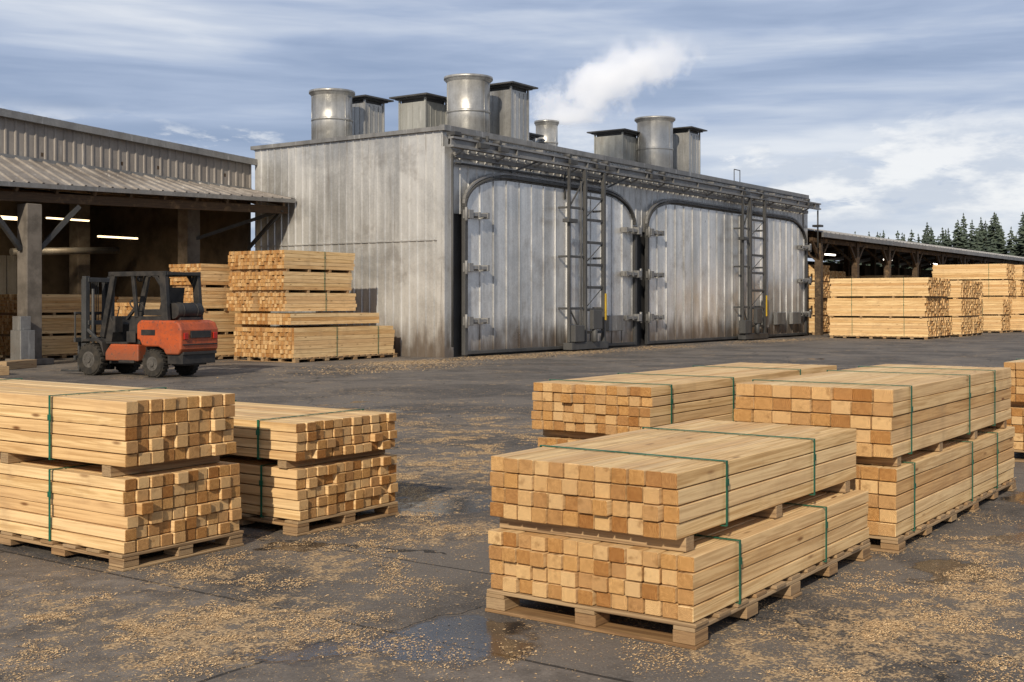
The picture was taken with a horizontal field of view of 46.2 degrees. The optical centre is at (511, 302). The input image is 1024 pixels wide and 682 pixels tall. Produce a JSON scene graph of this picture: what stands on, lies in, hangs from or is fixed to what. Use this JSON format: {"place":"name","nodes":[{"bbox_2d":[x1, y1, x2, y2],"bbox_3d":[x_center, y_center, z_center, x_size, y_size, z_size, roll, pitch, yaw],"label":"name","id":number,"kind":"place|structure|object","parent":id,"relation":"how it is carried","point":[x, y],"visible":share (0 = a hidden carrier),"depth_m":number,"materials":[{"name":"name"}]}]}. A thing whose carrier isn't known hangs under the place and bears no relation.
{"place":"outdoors","nodes":[
{"label":"outdoors","id":0,"kind":"place"},
{"bbox_2d":[0,247,119,312],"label":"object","id":1,"kind":"object","parent":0,"point":[8,274],"visible":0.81,"depth_m":40.86,"materials":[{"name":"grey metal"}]},
{"bbox_2d":[0,331,1023,681],"bbox_3d":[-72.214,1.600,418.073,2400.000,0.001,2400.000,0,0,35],"label":"ground","id":2,"kind":"structure","parent":0,"point":[458,609],"depth_m":6.69,"materials":[{"name":"grey asphalt"}]},
{"bbox_2d":[0,359,36,375],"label":"timber offcuts","id":3,"kind":"object","parent":2,"relation":"on","point":[6,367],"visible":1,"depth_m":28.68,"materials":[{"name":"brown wood"}]},
{"bbox_2d":[10,316,34,359],"bbox_3d":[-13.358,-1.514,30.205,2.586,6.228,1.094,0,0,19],"label":"column base","id":4,"kind":"object","parent":2,"relation":"on","point":[22,340],"visible":0.79,"depth_m":30.02,"materials":[{"name":"grey concrete"}]},
{"bbox_2d":[0,294,101,358],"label":"lumber stack","id":5,"kind":"object","parent":2,"relation":"on","point":[58,310],"visible":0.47,"depth_m":34.20,"materials":[{"name":"brown wood"}]},
{"bbox_2d":[5,203,199,364],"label":"columns","id":6,"kind":"structure","parent":2,"relation":"on","point":[29,262],"depth_m":30.84,"materials":[{"name":"concrete"}]},
{"bbox_2d":[0,205,283,250],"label":"steel braces","id":7,"kind":"object","parent":6,"relation":"on","point":[49,237],"visible":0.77,"depth_m":31.74,"materials":[{"name":"grey metal"}]},
{"bbox_2d":[0,378,243,571],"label":"lumber stack","id":8,"kind":"object","parent":2,"relation":"on","point":[122,478],"visible":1,"depth_m":7.52,"materials":[{"name":"brown wood"}]},
{"bbox_2d":[0,190,250,301],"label":"interior walls","id":9,"kind":"structure","parent":2,"relation":"on","point":[154,245],"depth_m":42.40,"materials":[{"name":"brown wood"}]},
{"bbox_2d":[0,153,287,213],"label":"roof timbers","id":10,"kind":"object","parent":9,"relation":"attached to","point":[20,194],"visible":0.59,"depth_m":34.42,"materials":[{"name":"brown wood"}]},
{"bbox_2d":[1,216,137,238],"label":"fluorescent lamps","id":11,"kind":"object","parent":10,"relation":"hanging from","point":[8,217],"visible":0.7,"depth_m":37.81,"materials":[{"name":"white"}]},
{"bbox_2d":[0,108,295,202],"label":"fascia and gutter","id":12,"kind":"structure","parent":10,"relation":"on","point":[12,114],"depth_m":34.27,"materials":[{"name":"grey metal"}]},
{"bbox_2d":[0,155,292,198],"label":"canopy roof sheet","id":13,"kind":"object","parent":12,"relation":"on","point":[15,169],"visible":1,"depth_m":33.16,"materials":[{"name":"grey metal"}]},
{"bbox_2d":[0,116,250,187],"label":"wall cladding","id":14,"kind":"structure","parent":2,"relation":"on","point":[26,138],"depth_m":34.80,"materials":[{"name":"grey metal"}]},
{"bbox_2d":[90,297,160,302],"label":"lumber stack","id":15,"kind":"object","parent":2,"relation":"on","point":[151,299],"visible":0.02,"depth_m":36.62,"materials":[{"name":"brown wood"}]},
{"bbox_2d":[115,303,160,315],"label":"lumber stack","id":16,"kind":"object","parent":2,"relation":"on","point":[125,309],"visible":0.04,"depth_m":32.05,"materials":[{"name":"brown wood"}]},
{"bbox_2d":[61,271,217,377],"bbox_3d":[-8.303,0.475,26.416,3.860,2.270,1.300,0,0,28],"label":"forklift truck","id":17,"kind":"object","parent":2,"relation":"on","point":[178,333],"visible":1,"depth_m":25.81,"materials":[{"name":"orange paint"},{"name":"rubber"},{"name":"dark steel"}]},
{"bbox_2d":[169,264,270,358],"bbox_3d":[-8.305,0.268,34.376,1.356,2.662,2.773,0,0,35],"label":"lumber stack","id":18,"kind":"object","parent":2,"relation":"on","point":[215,281],"visible":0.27,"depth_m":33.50,"materials":[{"name":"brown wood"}]},
{"bbox_2d":[234,325,356,361],"bbox_3d":[-6.036,1.137,34.318,1.215,0.925,4.092,0,0,35],"label":"lumber stack","id":19,"kind":"object","parent":2,"relation":"on","point":[248,343],"visible":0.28,"depth_m":32.70,"materials":[{"name":"brown wood"}]},
{"bbox_2d":[234,312,378,324],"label":"lumber stack","id":20,"kind":"object","parent":19,"relation":"on","point":[298,318],"visible":1,"depth_m":32.76,"materials":[{"name":"brown wood"}]},
{"bbox_2d":[226,251,283,310],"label":"lumber stack","id":21,"kind":"object","parent":20,"relation":"on","point":[242,284],"visible":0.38,"depth_m":33.04,"materials":[{"name":"brown wood"}]},
{"bbox_2d":[255,250,356,310],"bbox_3d":[-5.724,-0.586,33.582,1.135,1.660,2.878,0,0,35],"label":"lumber stack","id":22,"kind":"object","parent":20,"relation":"on","point":[308,280],"visible":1,"depth_m":32.89,"materials":[{"name":"brown wood"}]},
{"bbox_2d":[220,400,398,535],"bbox_3d":[-2.304,1.209,9.415,2.871,0.780,1.108,0,0,35],"label":"lumber stack","id":23,"kind":"object","parent":2,"relation":"on","point":[301,467],"visible":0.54,"depth_m":8.50,"materials":[{"name":"brown wood"}]},
{"bbox_2d":[262,325,397,362],"bbox_3d":[-5.043,1.137,33.679,1.212,0.925,4.193,0,0,35],"label":"lumber stack","id":24,"kind":"object","parent":2,"relation":"on","point":[309,343],"visible":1,"depth_m":32.74,"materials":[{"name":"brown wood"}]},
{"bbox_2d":[0,337,1023,681],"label":"sawdust and wood chips","id":25,"kind":"object","parent":2,"relation":"on","point":[458,529],"visible":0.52,"depth_m":6.38,"materials":[{"name":"beige wood"}]},
{"bbox_2d":[255,131,802,356],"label":"wall cladding","id":26,"kind":"structure","parent":2,"relation":"on","point":[383,188],"depth_m":36.40,"materials":[{"name":"grey metal"}]},
{"bbox_2d":[254,134,807,357],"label":"corner flashings","id":27,"kind":"object","parent":2,"relation":"on","point":[445,349],"visible":0.89,"depth_m":34.68,"materials":[{"name":"grey metal"}]},
{"bbox_2d":[462,176,636,354],"bbox_3d":[1.527,-1.163,39.307,0.140,5.425,10.250,0,0,35],"label":"door frame","id":28,"kind":"object","parent":2,"relation":"on","point":[465,351],"visible":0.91,"depth_m":36.91,"materials":[{"name":"metal"}]},
{"bbox_2d":[462,173,633,211],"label":"arch seal trim","id":29,"kind":"structure","parent":28,"relation":"attached to","point":[471,185],"depth_m":37.69,"materials":[{"name":"grey metal"}]},
{"bbox_2d":[467,181,632,350],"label":"door leaf panels","id":30,"kind":"object","parent":28,"relation":"attached to","point":[517,292],"visible":0.82,"depth_m":38.27,"materials":[{"name":"metal"}]},
{"bbox_2d":[463,207,641,327],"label":"door clamps","id":31,"kind":"object","parent":28,"relation":"attached to","point":[467,266],"depth_m":35.68,"materials":[{"name":"grey metal"}]},
{"bbox_2d":[454,213,801,356],"bbox_3d":[2.826,-1.685,48.304,7.750,6.570,27.720,0,0,35],"label":"shell","id":32,"kind":"object","parent":2,"relation":"on","point":[458,286],"visible":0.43,"depth_m":35.46,"materials":[{"name":"metal"}]},
{"bbox_2d":[447,131,822,247],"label":"roof handrail and brackets","id":33,"kind":"object","parent":32,"relation":"on","point":[453,133],"visible":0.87,"depth_m":52.88,"materials":[{"name":"grey metal"}]},
{"bbox_2d":[309,88,354,139],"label":"exhaust stack","id":34,"kind":"object","parent":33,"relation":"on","point":[331,112],"visible":0.82,"depth_m":38.77,"materials":[{"name":"grey paint"}]},
{"bbox_2d":[352,99,384,134],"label":"roof vent","id":35,"kind":"object","parent":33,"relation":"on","point":[367,118],"visible":0.54,"depth_m":40.47,"materials":[{"name":"metal"}]},
{"bbox_2d":[352,94,393,105],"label":"roof vent cap","id":36,"kind":"object","parent":35,"relation":"on","point":[369,99],"visible":0.43,"depth_m":40.47,"materials":[{"name":"grey metal"}]},
{"bbox_2d":[398,97,446,129],"bbox_3d":[-2.968,-5.875,40.031,1.160,1.750,1.160,0,0,35],"label":"roof vent","id":37,"kind":"object","parent":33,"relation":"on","point":[420,114],"visible":0.45,"depth_m":39.63,"materials":[{"name":"metal"}]},
{"bbox_2d":[389,92,446,104],"bbox_3d":[-2.968,-6.705,40.031,1.600,0.210,1.600,0,0,35],"label":"roof vent cap","id":38,"kind":"object","parent":37,"relation":"on","point":[435,98],"visible":0.64,"depth_m":39.55,"materials":[{"name":"grey metal"}]},
{"bbox_2d":[444,73,492,132],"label":"exhaust stack","id":39,"kind":"object","parent":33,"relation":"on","point":[468,100],"visible":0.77,"depth_m":38.32,"materials":[{"name":"grey paint"}]},
{"bbox_2d":[490,86,528,140],"bbox_3d":[-0.157,-6.100,40.373,1.060,2.200,1.060,0,0,35],"label":"roof vent","id":40,"kind":"object","parent":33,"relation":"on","point":[509,111],"visible":0.57,"depth_m":39.99,"materials":[{"name":"metal"}]},
{"bbox_2d":[490,81,537,92],"bbox_3d":[-0.157,-7.155,40.373,1.500,0.210,1.500,0,0,35],"label":"roof vent cap","id":41,"kind":"object","parent":40,"relation":"on","point":[520,87],"visible":0.59,"depth_m":39.90,"materials":[{"name":"grey metal"}]},
{"bbox_2d":[250,124,808,198],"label":"parapet trim","id":42,"kind":"structure","parent":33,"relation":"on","point":[447,128],"depth_m":38.44,"materials":[{"name":"grey metal"}]},
{"bbox_2d":[534,120,558,145],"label":"exhaust stack","id":43,"kind":"object","parent":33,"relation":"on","point":[548,129],"visible":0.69,"depth_m":43.42,"materials":[{"name":"grey paint"}]},
{"bbox_2d":[594,132,636,161],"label":"roof vent","id":44,"kind":"object","parent":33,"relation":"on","point":[622,146],"visible":0.43,"depth_m":49.06,"materials":[{"name":"metal"}]},
{"bbox_2d":[587,128,639,137],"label":"roof vent cap","id":45,"kind":"object","parent":44,"relation":"on","point":[627,132],"visible":0.64,"depth_m":49.03,"materials":[{"name":"grey metal"}]},
{"bbox_2d":[448,135,820,213],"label":"door rail beam","id":46,"kind":"structure","parent":33,"relation":"attached to","point":[462,142],"depth_m":41.90,"materials":[{"name":"grey metal"}]},
{"bbox_2d":[558,167,607,349],"bbox_3d":[2.334,-1.425,39.974,0.570,5.950,2.520,0,0,35],"label":"door lift carriage","id":47,"kind":"object","parent":46,"relation":"hanging from","point":[584,287],"depth_m":39.79,"materials":[{"name":"metal"}]},
{"bbox_2d":[571,310,601,341],"bbox_3d":[2.435,0.785,39.737,0.336,1.070,1.667,0,0,39],"label":"hoist motor box","id":48,"kind":"object","parent":47,"relation":"on","point":[577,333],"visible":1,"depth_m":39.84,"materials":[{"name":"metal"}]},
{"bbox_2d":[605,293,606,319],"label":"hazard marker","id":49,"kind":"object","parent":47,"relation":"attached to","point":[605,306],"visible":1,"depth_m":40.72,"materials":[{"name":"yellow paint"}]},
{"bbox_2d":[451,133,812,346],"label":"rail trolleys and pipes","id":50,"kind":"object","parent":46,"relation":"attached to","point":[571,161],"visible":0.96,"depth_m":37.26,"materials":[{"name":"metal"}]},
{"bbox_2d":[734,197,767,339],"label":"door lift carriage","id":51,"kind":"object","parent":46,"relation":"hanging from","point":[750,290],"depth_m":50.62,"materials":[{"name":"metal"}]},
{"bbox_2d":[739,308,761,333],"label":"hoist motor box","id":52,"kind":"object","parent":51,"relation":"on","point":[744,326],"visible":1,"depth_m":50.66,"materials":[{"name":"metal"}]},
{"bbox_2d":[634,116,674,168],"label":"exhaust stack","id":53,"kind":"object","parent":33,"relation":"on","point":[655,141],"visible":0.77,"depth_m":49.03,"materials":[{"name":"grey paint"}]},
{"bbox_2d":[673,130,699,173],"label":"roof vent","id":54,"kind":"object","parent":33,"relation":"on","point":[686,151],"visible":0.5,"depth_m":50.71,"materials":[{"name":"metal"}]},
{"bbox_2d":[673,126,706,133],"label":"roof vent cap","id":55,"kind":"object","parent":54,"relation":"on","point":[694,130],"visible":0.59,"depth_m":50.65,"materials":[{"name":"grey metal"}]},
{"bbox_2d":[485,419,871,649],"bbox_3d":[1.043,1.192,6.836,1.218,0.815,2.488,0,0,35],"label":"lumber stack","id":56,"kind":"object","parent":2,"relation":"on","point":[690,531],"visible":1,"depth_m":6.02,"materials":[{"name":"brown wood"}]},
{"bbox_2d":[531,362,836,447],"bbox_3d":[1.646,1.097,10.281,1.062,1.005,3.819,0,0,35],"label":"lumber stack","id":57,"kind":"object","parent":2,"relation":"on","point":[570,410],"visible":0.24,"depth_m":8.95,"materials":[{"name":"brown wood"}]},
{"bbox_2d":[645,201,807,344],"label":"door frame","id":58,"kind":"object","parent":2,"relation":"on","point":[647,341],"visible":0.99,"depth_m":48.86,"materials":[{"name":"metal"}]},
{"bbox_2d":[606,300,800,330],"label":"control boxes","id":59,"kind":"object","parent":58,"relation":"attached to","point":[614,322],"visible":0.84,"depth_m":52.51,"materials":[{"name":"grey metal"}]},
{"bbox_2d":[645,198,803,228],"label":"arch seal trim","id":60,"kind":"structure","parent":58,"relation":"attached to","point":[650,210],"depth_m":47.97,"materials":[{"name":"grey metal"}]},
{"bbox_2d":[649,205,804,340],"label":"door leaf panels","id":61,"kind":"object","parent":58,"relation":"attached to","point":[694,258],"visible":0.88,"depth_m":48.84,"materials":[{"name":"metal"}]},
{"bbox_2d":[646,226,810,322],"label":"door clamps","id":62,"kind":"object","parent":58,"relation":"attached to","point":[650,274],"depth_m":44.45,"materials":[{"name":"grey metal"}]},
{"bbox_2d":[808,265,830,334],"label":"lumber stack","id":63,"kind":"object","parent":2,"relation":"on","point":[811,302],"visible":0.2,"depth_m":59.53,"materials":[{"name":"brown wood"}]},
{"bbox_2d":[808,271,845,324],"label":"lumber stack","id":64,"kind":"object","parent":2,"relation":"on","point":[836,274],"visible":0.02,"depth_m":62.38,"materials":[{"name":"brown wood"}]},
{"bbox_2d":[734,364,1016,553],"bbox_3d":[2.915,1.074,9.256,1.145,1.050,3.252,0,0,35],"label":"lumber stack","id":65,"kind":"object","parent":2,"relation":"on","point":[935,444],"visible":0.67,"depth_m":8.21,"materials":[{"name":"brown wood"}]},
{"bbox_2d":[844,275,911,277],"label":"lumber stack","id":66,"kind":"object","parent":2,"relation":"on","point":[894,276],"visible":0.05,"depth_m":72.51,"materials":[{"name":"brown wood"}]},
{"bbox_2d":[827,277,941,339],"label":"lumber stack","id":67,"kind":"object","parent":2,"relation":"on","point":[867,308],"visible":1,"depth_m":52.64,"materials":[{"name":"brown wood"}]},
{"bbox_2d":[848,278,952,337],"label":"lumber stack","id":68,"kind":"object","parent":2,"relation":"on","point":[946,322],"visible":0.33,"depth_m":54.11,"materials":[{"name":"brown wood"}]},
{"bbox_2d":[808,228,1023,334],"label":"timber storage shed","id":69,"kind":"structure","parent":2,"relation":"on","point":[845,249],"depth_m":73.15,"materials":[{"name":"brown metal"}]},
{"bbox_2d":[823,212,1023,269],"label":"conifer tree line","id":70,"kind":"object","parent":2,"relation":"on","point":[991,238],"visible":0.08,"depth_m":186.66,"materials":[{"name":"green plant"}]},
{"bbox_2d":[891,281,972,336],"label":"lumber stack","id":71,"kind":"object","parent":2,"relation":"on","point":[961,307],"visible":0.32,"depth_m":55.79,"materials":[{"name":"brown wood"}]},
{"bbox_2d":[917,281,983,335],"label":"lumber stack","id":72,"kind":"object","parent":2,"relation":"on","point":[977,320],"visible":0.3,"depth_m":58.06,"materials":[{"name":"brown wood"}]},
{"bbox_2d":[932,264,1016,314],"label":"lumber stack","id":73,"kind":"object","parent":2,"relation":"on","point":[988,276],"visible":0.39,"depth_m":68.53,"materials":[{"name":"brown wood"}]},
{"bbox_2d":[955,299,1011,332],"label":"lumber stack","id":74,"kind":"object","parent":2,"relation":"on","point":[1000,322],"visible":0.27,"depth_m":63.08,"materials":[{"name":"brown wood"}]},
{"bbox_2d":[952,265,1023,314],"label":"lumber stack","id":75,"kind":"object","parent":2,"relation":"on","point":[1019,273],"visible":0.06,"depth_m":69.84,"materials":[{"name":"brown wood"}]},
{"bbox_2d":[983,299,1023,331],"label":"lumber stack","id":76,"kind":"object","parent":2,"relation":"on","point":[1017,322],"visible":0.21,"depth_m":64.63,"materials":[{"name":"brown wood"}]},
{"bbox_2d":[1004,359,1023,461],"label":"lumber stack","id":77,"kind":"object","parent":2,"relation":"on","point":[1016,420],"visible":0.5,"depth_m":12.04,"materials":[{"name":"brown wood"}]},
{"bbox_2d":[0,0,1023,261],"label":"sky","id":78,"kind":"structure","parent":0,"point":[891,116],"materials":[{"name":"blue"}]},
{"bbox_2d":[529,132,543,140],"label":"roof vent cap","id":79,"kind":"object","parent":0,"point":[532,136],"visible":0.21,"depth_m":42.92,"materials":[{"name":"grey metal"}]}
]}

